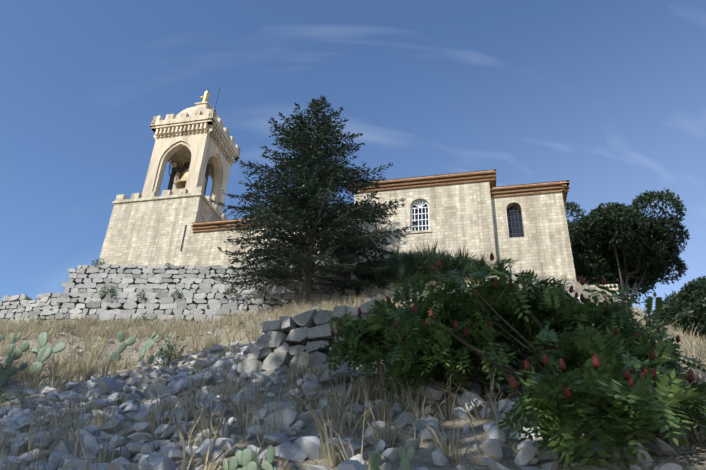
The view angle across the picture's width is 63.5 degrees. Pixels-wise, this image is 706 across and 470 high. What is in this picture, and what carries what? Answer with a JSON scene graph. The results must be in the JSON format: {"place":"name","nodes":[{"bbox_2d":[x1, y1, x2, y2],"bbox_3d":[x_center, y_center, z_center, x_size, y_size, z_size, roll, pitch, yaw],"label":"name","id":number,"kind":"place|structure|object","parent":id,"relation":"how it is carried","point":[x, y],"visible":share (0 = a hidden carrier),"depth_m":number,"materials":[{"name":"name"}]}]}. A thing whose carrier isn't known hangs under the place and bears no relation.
{"place":"outdoors","nodes":[
{"label":"outdoors","id":0,"kind":"place"},
{"bbox_2d":[237,298,440,378],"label":"ruin wall","id":1,"kind":"structure","parent":0,"point":[284,337],"depth_m":8.06,"materials":[{"name":"grey stone"}]},
{"bbox_2d":[0,291,704,469],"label":"plants","id":2,"kind":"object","parent":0,"point":[120,403],"depth_m":7.74,"materials":[{"name":"green plant"}]},
{"bbox_2d":[0,272,705,469],"bbox_3d":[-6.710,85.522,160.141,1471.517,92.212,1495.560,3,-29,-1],"label":"terrain","id":3,"kind":"structure","parent":0,"point":[686,459],"depth_m":5.04,"materials":[{"name":"brown soil"}]},
{"bbox_2d":[0,360,10,385],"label":"shrub","id":4,"kind":"object","parent":3,"relation":"on","point":[5,372],"visible":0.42,"depth_m":11.82,"materials":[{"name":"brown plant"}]},
{"bbox_2d":[0,381,13,402],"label":"shrub","id":5,"kind":"object","parent":3,"relation":"on","point":[5,396],"depth_m":10.35,"materials":[{"name":"green plant"}]},
{"bbox_2d":[0,291,70,320],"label":"retaining wall","id":6,"kind":"structure","parent":3,"relation":"on","point":[45,304],"depth_m":26.56,"materials":[{"name":"grey stone"}]},
{"bbox_2d":[57,323,75,333],"bbox_3d":[-9.967,3.302,19.960,0.766,0.539,0.762,3,-29,-1],"label":"plant","id":7,"kind":"object","parent":3,"relation":"on","point":[74,326],"depth_m":19.83,"materials":[{"name":"green plant"}]},
{"bbox_2d":[46,287,355,323],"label":"retaining wall","id":8,"kind":"structure","parent":3,"relation":"on","point":[130,304],"depth_m":25.20,"materials":[{"name":"grey stone"}]},
{"bbox_2d":[97,284,116,296],"bbox_3d":[-11.044,2.497,25.732,0.924,0.616,0.653,3,-29,-1],"label":"shrub","id":9,"kind":"object","parent":8,"relation":"on","point":[111,291],"visible":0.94,"depth_m":25.66,"materials":[{"name":"green plant"}]},
{"bbox_2d":[135,291,145,298],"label":"shrub","id":10,"kind":"object","parent":8,"relation":"on","point":[140,295],"visible":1,"depth_m":25.39,"materials":[{"name":"green plant"}]},
{"bbox_2d":[171,290,183,297],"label":"shrub","id":11,"kind":"object","parent":8,"relation":"on","point":[177,294],"visible":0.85,"depth_m":25.38,"materials":[{"name":"green plant"}]},
{"bbox_2d":[62,264,356,298],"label":"retaining wall","id":12,"kind":"structure","parent":8,"relation":"on","point":[193,279],"depth_m":26.20,"materials":[{"name":"grey stone"}]},
{"bbox_2d":[91,258,105,266],"bbox_3d":[-12.002,1.339,27.003,0.819,0.541,0.594,3,-29,-1],"label":"shrub","id":13,"kind":"object","parent":12,"relation":"on","point":[99,261],"visible":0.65,"depth_m":26.92,"materials":[{"name":"green plant"}]},
{"bbox_2d":[223,286,237,294],"bbox_3d":[-5.415,2.443,25.282,0.699,0.441,0.521,3,-29,-1],"label":"shrub","id":14,"kind":"object","parent":8,"relation":"on","point":[230,290],"visible":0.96,"depth_m":25.17,"materials":[{"name":"green plant"}]},
{"bbox_2d":[256,286,268,294],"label":"shrub","id":15,"kind":"object","parent":8,"relation":"on","point":[262,290],"visible":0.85,"depth_m":25.09,"materials":[{"name":"green plant"}]},
{"bbox_2d":[0,331,414,469],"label":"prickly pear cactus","id":16,"kind":"object","parent":3,"relation":"on","point":[242,460],"visible":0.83,"depth_m":12.44,"materials":[{"name":"green plant"}]},
{"bbox_2d":[208,95,416,307],"bbox_3d":[-1.760,-2.110,26.305,8.728,11.640,10.322,3,-29,-1],"label":"cedar","id":17,"kind":"object","parent":3,"relation":"on","point":[302,178],"depth_m":24.39,"materials":[{"name":"green plant"}]},
{"bbox_2d":[0,271,691,469],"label":"rocks","id":18,"kind":"object","parent":3,"relation":"on","point":[167,455],"visible":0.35,"depth_m":5.28,"materials":[{"name":"grey stone"}]},
{"bbox_2d":[153,336,184,370],"bbox_3d":[-3.273,2.176,10.282,0.520,0.748,0.569,3,-29,-1],"label":"shrub","id":19,"kind":"object","parent":18,"relation":"on","point":[166,351],"depth_m":10.25,"materials":[{"name":"green plant"}]},
{"bbox_2d":[343,267,354,295],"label":"retaining wall","id":20,"kind":"structure","parent":3,"relation":"on","point":[348,279],"depth_m":25.07,"materials":[{"name":"grey stone"}]},
{"bbox_2d":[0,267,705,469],"bbox_3d":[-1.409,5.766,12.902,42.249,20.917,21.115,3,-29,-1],"label":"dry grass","id":21,"kind":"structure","parent":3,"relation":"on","point":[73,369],"depth_m":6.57,"materials":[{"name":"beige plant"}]},
{"bbox_2d":[97,87,618,294],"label":"chapel","id":22,"kind":"structure","parent":3,"relation":"on","point":[524,225],"depth_m":31.42,"materials":[{"name":"stone"}]},
{"bbox_2d":[356,250,490,278],"bbox_3d":[3.144,1.537,26.145,6.410,1.667,3.131,3,-29,-1],"label":"shrub","id":23,"kind":"object","parent":3,"relation":"on","point":[394,259],"visible":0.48,"depth_m":25.20,"materials":[{"name":"green plant"}]},
{"bbox_2d":[360,238,515,290],"bbox_3d":[3.452,1.661,26.001,7.774,3.629,5.590,3,-29,-1],"label":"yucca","id":24,"kind":"object","parent":3,"relation":"on","point":[403,273],"visible":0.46,"depth_m":25.00,"materials":[{"name":"green plant"}]},
{"bbox_2d":[318,258,705,469],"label":"sumac","id":25,"kind":"object","parent":3,"relation":"on","point":[605,391],"depth_m":4.98,"materials":[{"name":"green plant"}]},
{"bbox_2d":[331,252,694,403],"bbox_3d":[1.284,0.987,5.635,3.018,2.206,4.200,3,-29,-1],"label":"sumac fruit","id":26,"kind":"object","parent":25,"relation":"attached to","point":[568,393],"visible":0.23,"depth_m":4.62,"materials":[{"name":"red plant"}]},
{"bbox_2d":[565,201,586,247],"bbox_3d":[12.338,3.142,36.923,6.737,10.527,5.945,3,-29,-1],"label":"tree","id":27,"kind":"object","parent":3,"relation":"on","point":[570,207],"visible":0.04,"depth_m":36.85,"materials":[{"name":"green plant"}]},
{"bbox_2d":[584,291,604,300],"bbox_3d":[9.143,2.350,21.709,1.019,0.494,0.981,3,-29,-1],"label":"shrub","id":28,"kind":"object","parent":3,"relation":"on","point":[592,295],"depth_m":21.70,"materials":[{"name":"green plant"}]},
{"bbox_2d":[567,187,689,302],"bbox_3d":[15.958,3.703,33.209,8.982,11.378,8.896,3,-29,-1],"label":"tree","id":29,"kind":"object","parent":3,"relation":"on","point":[592,233],"depth_m":32.96,"materials":[{"name":"green plant"}]},
{"bbox_2d":[656,275,705,340],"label":"tree","id":30,"kind":"object","parent":3,"relation":"on","point":[688,305],"depth_m":28.41,"materials":[{"name":"green plant"}]},
{"bbox_2d":[0,0,705,313],"label":"sky","id":31,"kind":"structure","parent":0,"point":[607,98],"materials":[{"name":"blue"}]}
]}

